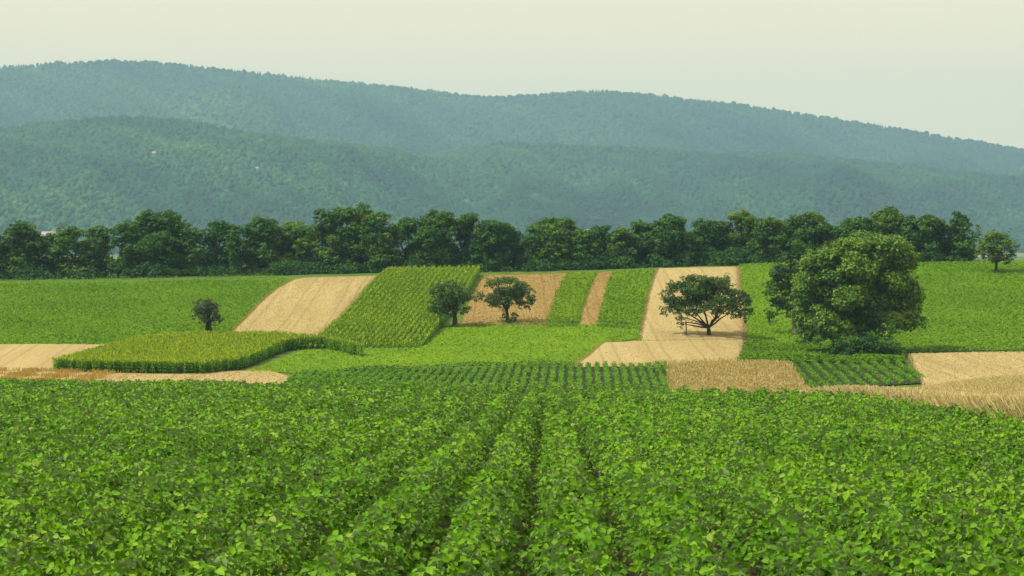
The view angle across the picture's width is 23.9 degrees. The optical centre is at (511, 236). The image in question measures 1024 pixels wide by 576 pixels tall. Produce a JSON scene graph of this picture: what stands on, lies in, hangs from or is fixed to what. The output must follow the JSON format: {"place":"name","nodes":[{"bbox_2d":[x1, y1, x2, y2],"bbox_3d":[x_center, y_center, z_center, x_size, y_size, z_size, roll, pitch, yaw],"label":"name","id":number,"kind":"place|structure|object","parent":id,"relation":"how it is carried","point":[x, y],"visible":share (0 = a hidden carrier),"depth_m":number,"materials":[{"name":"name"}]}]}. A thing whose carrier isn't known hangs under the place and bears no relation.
{"place":"outdoors","nodes":[
{"label":"outdoors","id":0,"kind":"place"},
{"bbox_2d":[0,344,107,369],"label":"field","id":1,"kind":"structure","parent":0,"point":[21,359],"depth_m":254.68,"materials":[{"name":"beige soil"}]},
{"bbox_2d":[0,278,288,344],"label":"field","id":2,"kind":"structure","parent":0,"point":[93,320],"depth_m":296.89,"materials":[{"name":"green plant"}]},
{"bbox_2d":[191,298,224,333],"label":"tree","id":3,"kind":"object","parent":2,"relation":"on","point":[209,305],"visible":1,"depth_m":276.80,"materials":[{"name":"green plant"}]},
{"bbox_2d":[0,345,288,385],"bbox_3d":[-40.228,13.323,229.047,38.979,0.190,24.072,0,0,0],"label":"path","id":4,"kind":"structure","parent":0,"point":[262,372],"depth_m":231.35,"materials":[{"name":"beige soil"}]},
{"bbox_2d":[215,346,362,370],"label":"soil","id":5,"kind":"structure","parent":0,"point":[278,353],"depth_m":257.51,"materials":[{"name":"brown soil"}]},
{"bbox_2d":[0,123,598,254],"bbox_3d":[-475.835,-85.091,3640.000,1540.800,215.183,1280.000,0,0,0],"label":"hill","id":6,"kind":"structure","parent":0,"point":[112,183],"depth_m":3331.13,"materials":[{"name":"green plant"}]},
{"bbox_2d":[0,114,655,253],"bbox_3d":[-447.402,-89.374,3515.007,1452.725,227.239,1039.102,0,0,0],"label":"forest","id":7,"kind":"object","parent":6,"relation":"on","point":[104,150],"visible":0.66,"depth_m":3466.85,"materials":[{"name":"green plant"}]},
{"bbox_2d":[227,275,376,336],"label":"field","id":8,"kind":"structure","parent":0,"point":[317,317],"depth_m":303.94,"materials":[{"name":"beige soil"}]},
{"bbox_2d":[229,278,296,330],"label":"verge weeds","id":9,"kind":"object","parent":8,"relation":"on","point":[261,299],"visible":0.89,"depth_m":305.85,"materials":[{"name":"green plant"}]},
{"bbox_2d":[304,336,401,348],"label":"soil","id":10,"kind":"structure","parent":0,"point":[352,346],"depth_m":266.38,"materials":[{"name":"brown soil"}]},
{"bbox_2d":[301,265,480,349],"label":"maize","id":11,"kind":"object","parent":10,"relation":"on","point":[390,304],"visible":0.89,"depth_m":293.82,"materials":[{"name":"green plant"}]},
{"bbox_2d":[247,323,640,372],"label":"meadow","id":12,"kind":"structure","parent":0,"point":[582,343],"depth_m":260.64,"materials":[{"name":"green plant"}]},
{"bbox_2d":[443,321,543,326],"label":"verge weeds","id":13,"kind":"object","parent":12,"relation":"on","point":[535,323],"visible":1,"depth_m":284.29,"materials":[{"name":"green plant"}]},
{"bbox_2d":[290,365,668,391],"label":"soil","id":14,"kind":"structure","parent":0,"point":[565,385],"depth_m":231.82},
{"bbox_2d":[295,360,573,373],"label":"verge weeds","id":15,"kind":"object","parent":14,"relation":"on","point":[514,364],"visible":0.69,"depth_m":244.09,"materials":[{"name":"green plant"}]},
{"bbox_2d":[287,360,670,390],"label":"crop rows","id":16,"kind":"object","parent":14,"relation":"on","point":[374,376],"visible":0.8,"depth_m":229.09,"materials":[{"name":"green plant"}]},
{"bbox_2d":[6,412,956,575],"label":"soil","id":17,"kind":"structure","parent":0,"point":[620,556],"depth_m":23.96,"materials":[{"name":"brown soil"}]},
{"bbox_2d":[0,377,1023,575],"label":"soybean crop","id":18,"kind":"object","parent":17,"relation":"on","point":[795,482],"visible":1,"depth_m":24.07,"materials":[{"name":"green plant"}]},
{"bbox_2d":[0,64,978,159],"bbox_3d":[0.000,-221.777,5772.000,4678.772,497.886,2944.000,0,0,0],"label":"hill","id":19,"kind":"structure","parent":0,"point":[476,126],"depth_m":6059.15,"materials":[{"name":"green plant"}]},
{"bbox_2d":[0,58,1023,176],"bbox_3d":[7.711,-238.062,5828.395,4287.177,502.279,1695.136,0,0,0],"label":"forest","id":20,"kind":"object","parent":19,"relation":"on","point":[398,126],"visible":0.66,"depth_m":6071.83,"materials":[{"name":"green plant"}]},
{"bbox_2d":[0,253,1023,393],"bbox_3d":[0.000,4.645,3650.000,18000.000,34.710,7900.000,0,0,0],"label":"terrain","id":21,"kind":"structure","parent":0,"point":[1019,258],"depth_m":346.22,"materials":[{"name":"green plant"}]},
{"bbox_2d":[0,235,13,275],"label":"hedgerow tree","id":22,"kind":"object","parent":21,"relation":"on","point":[4,253],"visible":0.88,"depth_m":356.24,"materials":[{"name":"green plant"}]},
{"bbox_2d":[0,219,49,278],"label":"hedgerow tree","id":23,"kind":"object","parent":21,"relation":"on","point":[28,243],"visible":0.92,"depth_m":355.76,"materials":[{"name":"green plant"}]},
{"bbox_2d":[34,232,59,277],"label":"hedgerow tree","id":24,"kind":"object","parent":21,"relation":"on","point":[50,240],"visible":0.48,"depth_m":359.36,"materials":[{"name":"green plant"}]},
{"bbox_2d":[41,230,56,238],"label":"house","id":25,"kind":"structure","parent":21,"relation":"on","point":[45,232],"depth_m":1498.99,"materials":[{"name":"paint"}]},
{"bbox_2d":[43,223,98,278],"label":"hedgerow tree","id":26,"kind":"object","parent":21,"relation":"on","point":[64,240],"visible":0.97,"depth_m":355.76,"materials":[{"name":"green plant"}]},
{"bbox_2d":[0,367,145,381],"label":"rusty grass","id":27,"kind":"structure","parent":21,"relation":"on","point":[61,373],"depth_m":231.53,"materials":[{"name":"brown plant"}]},
{"bbox_2d":[77,225,113,276],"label":"hedgerow tree","id":28,"kind":"object","parent":21,"relation":"on","point":[101,237],"visible":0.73,"depth_m":358.66,"materials":[{"name":"green plant"}]},
{"bbox_2d":[103,220,141,277],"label":"hedgerow tree","id":29,"kind":"object","parent":21,"relation":"on","point":[120,260],"visible":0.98,"depth_m":355.69,"materials":[{"name":"green plant"}]},
{"bbox_2d":[1,273,280,280],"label":"verge weeds","id":30,"kind":"object","parent":21,"relation":"on","point":[134,277],"visible":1,"depth_m":346.24,"materials":[{"name":"green plant"}]},
{"bbox_2d":[120,208,197,275],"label":"hedgerow tree","id":31,"kind":"object","parent":21,"relation":"on","point":[156,237],"visible":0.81,"depth_m":355.87,"materials":[{"name":"green plant"}]},
{"bbox_2d":[176,227,211,275],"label":"hedgerow tree","id":32,"kind":"object","parent":21,"relation":"on","point":[195,257],"visible":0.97,"depth_m":355.51,"materials":[{"name":"green plant"}]},
{"bbox_2d":[51,330,363,373],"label":"maize","id":33,"kind":"object","parent":21,"relation":"on","point":[202,351],"visible":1,"depth_m":249.91,"materials":[{"name":"green plant"}]},
{"bbox_2d":[202,220,243,275],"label":"hedgerow tree","id":34,"kind":"object","parent":21,"relation":"on","point":[217,231],"visible":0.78,"depth_m":357.56,"materials":[{"name":"green plant"}]},
{"bbox_2d":[225,225,260,275],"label":"hedgerow tree","id":35,"kind":"object","parent":21,"relation":"on","point":[237,257],"visible":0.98,"depth_m":355.65,"materials":[{"name":"green plant"}]},
{"bbox_2d":[242,215,281,270],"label":"hedgerow tree","id":36,"kind":"object","parent":21,"relation":"on","point":[265,229],"visible":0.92,"depth_m":357.33,"materials":[{"name":"green plant"}]},
{"bbox_2d":[275,220,321,272],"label":"hedgerow tree","id":37,"kind":"object","parent":21,"relation":"on","point":[300,236],"visible":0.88,"depth_m":358.49,"materials":[{"name":"green plant"}]},
{"bbox_2d":[306,208,357,272],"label":"hedgerow tree","id":38,"kind":"object","parent":21,"relation":"on","point":[324,230],"visible":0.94,"depth_m":356.81,"materials":[{"name":"green plant"}]},
{"bbox_2d":[330,202,376,271],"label":"hedgerow tree","id":39,"kind":"object","parent":21,"relation":"on","point":[354,217],"visible":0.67,"depth_m":357.55,"materials":[{"name":"green plant"}]},
{"bbox_2d":[358,210,403,272],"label":"hedgerow tree","id":40,"kind":"object","parent":21,"relation":"on","point":[374,249],"visible":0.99,"depth_m":355.40,"materials":[{"name":"green plant"}]},
{"bbox_2d":[386,216,427,264],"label":"hedgerow tree","id":41,"kind":"object","parent":21,"relation":"on","point":[401,235],"visible":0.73,"depth_m":358.15,"materials":[{"name":"green plant"}]},
{"bbox_2d":[407,209,458,267],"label":"hedgerow tree","id":42,"kind":"object","parent":21,"relation":"on","point":[434,234],"visible":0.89,"depth_m":355.96,"materials":[{"name":"green plant"}]},
{"bbox_2d":[426,279,476,326],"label":"fruit tree","id":43,"kind":"object","parent":21,"relation":"on","point":[453,298],"visible":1,"depth_m":283.68,"materials":[{"name":"green plant"}]},
{"bbox_2d":[444,212,479,263],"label":"hedgerow tree","id":44,"kind":"object","parent":21,"relation":"on","point":[467,221],"visible":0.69,"depth_m":358.86,"materials":[{"name":"green plant"}]},
{"bbox_2d":[0,228,973,279],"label":"undergrowth","id":45,"kind":"object","parent":21,"relation":"on","point":[298,266],"visible":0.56,"depth_m":354.17,"materials":[{"name":"green plant"}]},
{"bbox_2d":[467,219,523,271],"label":"hedgerow tree","id":46,"kind":"object","parent":21,"relation":"on","point":[494,239],"visible":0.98,"depth_m":355.26,"materials":[{"name":"green plant"}]},
{"bbox_2d":[505,234,526,270],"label":"hedgerow tree","id":47,"kind":"object","parent":21,"relation":"on","point":[517,254],"visible":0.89,"depth_m":358.34,"materials":[{"name":"green plant"}]},
{"bbox_2d":[520,234,551,269],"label":"hedgerow tree","id":48,"kind":"object","parent":21,"relation":"on","point":[529,243],"visible":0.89,"depth_m":356.90,"materials":[{"name":"green plant"}]},
{"bbox_2d":[521,216,583,270],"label":"hedgerow tree","id":49,"kind":"object","parent":21,"relation":"on","point":[558,234],"visible":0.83,"depth_m":356.64,"materials":[{"name":"green plant"}]},
{"bbox_2d":[567,228,604,269],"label":"hedgerow tree","id":50,"kind":"object","parent":21,"relation":"on","point":[585,240],"visible":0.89,"depth_m":355.35,"materials":[{"name":"green plant"}]},
{"bbox_2d":[590,224,614,268],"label":"hedgerow tree","id":51,"kind":"object","parent":21,"relation":"on","point":[603,232],"visible":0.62,"depth_m":357.58,"materials":[{"name":"green plant"}]},
{"bbox_2d":[604,227,640,267],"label":"hedgerow tree","id":52,"kind":"object","parent":21,"relation":"on","point":[621,240],"visible":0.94,"depth_m":355.50,"materials":[{"name":"green plant"}]},
{"bbox_2d":[628,219,660,266],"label":"hedgerow tree","id":53,"kind":"object","parent":21,"relation":"on","point":[646,246],"visible":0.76,"depth_m":358.50,"materials":[{"name":"green plant"}]},
{"bbox_2d":[642,213,705,266],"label":"hedgerow tree","id":54,"kind":"object","parent":21,"relation":"on","point":[669,236],"visible":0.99,"depth_m":355.29,"materials":[{"name":"green plant"}]},
{"bbox_2d":[689,217,726,265],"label":"hedgerow tree","id":55,"kind":"object","parent":21,"relation":"on","point":[710,235],"visible":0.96,"depth_m":356.83,"materials":[{"name":"green plant"}]},
{"bbox_2d":[719,208,759,261],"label":"hedgerow tree","id":56,"kind":"object","parent":21,"relation":"on","point":[744,220],"visible":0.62,"depth_m":358.43,"materials":[{"name":"green plant"}]},
{"bbox_2d":[745,217,792,262],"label":"hedgerow tree","id":57,"kind":"object","parent":21,"relation":"on","point":[763,232],"visible":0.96,"depth_m":355.24,"materials":[{"name":"green plant"}]},
{"bbox_2d":[780,211,831,255],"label":"hedgerow tree","id":58,"kind":"object","parent":21,"relation":"on","point":[814,226],"visible":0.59,"depth_m":356.61,"materials":[{"name":"green plant"}]},
{"bbox_2d":[793,335,822,345],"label":"shrub","id":59,"kind":"object","parent":21,"relation":"on","point":[804,341],"visible":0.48,"depth_m":268.62,"materials":[{"name":"green plant"}]},
{"bbox_2d":[816,225,857,250],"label":"hedgerow tree","id":60,"kind":"object","parent":21,"relation":"on","point":[835,232],"visible":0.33,"depth_m":355.80,"materials":[{"name":"green plant"}]},
{"bbox_2d":[837,216,877,233],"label":"hedgerow tree","id":61,"kind":"object","parent":21,"relation":"on","point":[860,223],"visible":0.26,"depth_m":357.95,"materials":[{"name":"green plant"}]},
{"bbox_2d":[866,206,910,235],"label":"hedgerow tree","id":62,"kind":"object","parent":21,"relation":"on","point":[885,219],"visible":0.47,"depth_m":356.78,"materials":[{"name":"green plant"}]},
{"bbox_2d":[891,213,949,261],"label":"hedgerow tree","id":63,"kind":"object","parent":21,"relation":"on","point":[925,229],"visible":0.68,"depth_m":355.78,"materials":[{"name":"green plant"}]},
{"bbox_2d":[937,224,958,260],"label":"hedgerow tree","id":64,"kind":"object","parent":21,"relation":"on","point":[949,241],"visible":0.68,"depth_m":358.44,"materials":[{"name":"green plant"}]},
{"bbox_2d":[941,210,978,260],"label":"hedgerow tree","id":65,"kind":"object","parent":21,"relation":"on","point":[965,245],"visible":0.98,"depth_m":356.29,"materials":[{"name":"green plant"}]},
{"bbox_2d":[975,224,982,259],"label":"distant tree","id":66,"kind":"object","parent":21,"relation":"on","point":[978,231],"visible":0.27,"depth_m":619.54,"materials":[{"name":"green plant"}]},
{"bbox_2d":[0,0,1023,148],"label":"sky","id":67,"kind":"structure","parent":0,"point":[951,68],"materials":[{"name":"white"}]},
{"bbox_2d":[458,271,610,326],"bbox_3d":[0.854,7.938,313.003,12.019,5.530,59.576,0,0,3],"label":"field","id":68,"kind":"structure","parent":0,"point":[518,310],"depth_m":302.77,"materials":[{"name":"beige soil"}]},
{"bbox_2d":[473,276,536,321],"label":"fruit tree","id":69,"kind":"object","parent":68,"relation":"on","point":[499,294],"visible":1,"depth_m":286.26,"materials":[{"name":"green plant"}]},
{"bbox_2d":[500,312,519,323],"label":"shrub","id":70,"kind":"object","parent":68,"relation":"on","point":[513,318],"visible":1,"depth_m":285.66,"materials":[{"name":"green plant"}]},
{"bbox_2d":[547,271,596,326],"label":"field","id":71,"kind":"structure","parent":0,"point":[569,303],"depth_m":306.57,"materials":[{"name":"green plant"}]},
{"bbox_2d":[545,271,570,326],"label":"verge weeds","id":72,"kind":"object","parent":71,"relation":"on","point":[557,294],"visible":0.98,"depth_m":307.70,"materials":[{"name":"green plant"}]},
{"bbox_2d":[549,320,579,323],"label":"verge weeds","id":73,"kind":"object","parent":71,"relation":"on","point":[565,322],"visible":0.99,"depth_m":285.69,"materials":[{"name":"green plant"}]},
{"bbox_2d":[580,271,610,324],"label":"field","id":74,"kind":"structure","parent":0,"point":[590,305],"depth_m":308.27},
{"bbox_2d":[575,270,599,323],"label":"verge weeds","id":75,"kind":"object","parent":74,"relation":"on","point":[585,297],"visible":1,"depth_m":309.12,"materials":[{"name":"green plant"}]},
{"bbox_2d":[576,329,637,361],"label":"meadow","id":76,"kind":"structure","parent":0,"point":[628,334],"depth_m":274.37,"materials":[{"name":"green plant"}]},
{"bbox_2d":[596,269,653,328],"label":"field","id":77,"kind":"structure","parent":0,"point":[622,300],"depth_m":307.21,"materials":[{"name":"green plant"}]},
{"bbox_2d":[598,320,632,323],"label":"verge weeds","id":78,"kind":"object","parent":77,"relation":"on","point":[612,321],"visible":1,"depth_m":285.95,"materials":[{"name":"green plant"}]},
{"bbox_2d":[573,339,745,366],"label":"field","id":79,"kind":"structure","parent":0,"point":[693,346],"depth_m":255.52,"materials":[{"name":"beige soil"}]},
{"bbox_2d":[636,266,747,340],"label":"field","id":80,"kind":"structure","parent":0,"point":[661,275],"depth_m":289.26,"materials":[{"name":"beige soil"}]},
{"bbox_2d":[635,268,656,340],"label":"verge weeds","id":81,"kind":"object","parent":80,"relation":"on","point":[641,318],"visible":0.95,"depth_m":294.78,"materials":[{"name":"green plant"}]},
{"bbox_2d":[658,273,755,334],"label":"orchard tree","id":82,"kind":"object","parent":80,"relation":"on","point":[705,290],"visible":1,"depth_m":273.16,"materials":[{"name":"green plant"}]},
{"bbox_2d":[488,148,1023,252],"bbox_3d":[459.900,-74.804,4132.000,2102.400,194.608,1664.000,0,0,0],"label":"hill","id":83,"kind":"structure","parent":0,"point":[844,191],"depth_m":3826.60,"materials":[{"name":"green plant"}]},
{"bbox_2d":[424,140,1023,252],"bbox_3d":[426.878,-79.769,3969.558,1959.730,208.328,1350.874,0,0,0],"label":"forest","id":84,"kind":"object","parent":83,"relation":"on","point":[942,193],"visible":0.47,"depth_m":3973.93,"materials":[{"name":"green plant"}]},
{"bbox_2d":[738,262,797,347],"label":"field","id":85,"kind":"structure","parent":0,"point":[767,334],"depth_m":298.03,"materials":[{"name":"green plant"}]},
{"bbox_2d":[761,238,813,334],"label":"slender tree","id":86,"kind":"object","parent":85,"relation":"on","point":[780,273],"visible":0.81,"depth_m":279.63,"materials":[{"name":"green plant"}]},
{"bbox_2d":[764,355,904,362],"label":"soil","id":87,"kind":"structure","parent":0,"point":[842,362],"depth_m":247.39,"materials":[{"name":"brown soil"}]},
{"bbox_2d":[737,337,906,362],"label":"bushy crop","id":88,"kind":"object","parent":87,"relation":"on","point":[752,349],"visible":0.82,"depth_m":251.57,"materials":[{"name":"green plant"}]},
{"bbox_2d":[826,329,903,355],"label":"shrub","id":89,"kind":"object","parent":87,"relation":"on","point":[868,343],"visible":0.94,"depth_m":252.67,"materials":[{"name":"green plant"}]},
{"bbox_2d":[795,363,919,387],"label":"soil","id":90,"kind":"structure","parent":0,"point":[851,378],"depth_m":232.40,"materials":[{"name":"brown soil"}]},
{"bbox_2d":[791,356,924,387],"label":"crop rows","id":91,"kind":"object","parent":90,"relation":"on","point":[861,382],"visible":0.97,"depth_m":232.53,"materials":[{"name":"green plant"}]},
{"bbox_2d":[791,261,1023,351],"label":"field","id":92,"kind":"structure","parent":0,"point":[972,314],"depth_m":300.03,"materials":[{"name":"green plant"}]},
{"bbox_2d":[786,229,926,344],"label":"round tree","id":93,"kind":"object","parent":92,"relation":"on","point":[842,279],"visible":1,"depth_m":255.62,"materials":[{"name":"green plant"}]},
{"bbox_2d":[974,229,1020,272],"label":"tree","id":94,"kind":"object","parent":92,"relation":"on","point":[996,248],"visible":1,"depth_m":333.90,"materials":[{"name":"green plant"}]},
{"bbox_2d":[908,351,1023,385],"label":"field","id":95,"kind":"structure","parent":0,"point":[942,361],"depth_m":236.75,"materials":[{"name":"beige plant"}]},
{"bbox_2d":[904,348,1023,352],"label":"verge weeds","id":96,"kind":"object","parent":95,"relation":"on","point":[976,350],"visible":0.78,"depth_m":256.35,"materials":[{"name":"green plant"}]},
{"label":"field","id":97,"kind":"structure","parent":0,"visible":0},
{"bbox_2d":[800,374,1023,421],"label":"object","id":98,"kind":"structure","parent":97,"relation":"on","point":[999,391],"depth_m":68.64,"materials":[{"name":"beige plant"}]},
{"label":"field","id":99,"kind":"structure","parent":0,"visible":0},
{"bbox_2d":[664,359,809,394],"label":"wheat","id":100,"kind":"object","parent":99,"relation":"on","point":[721,375],"visible":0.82,"depth_m":228.00,"materials":[{"name":"beige plant"}]}
]}

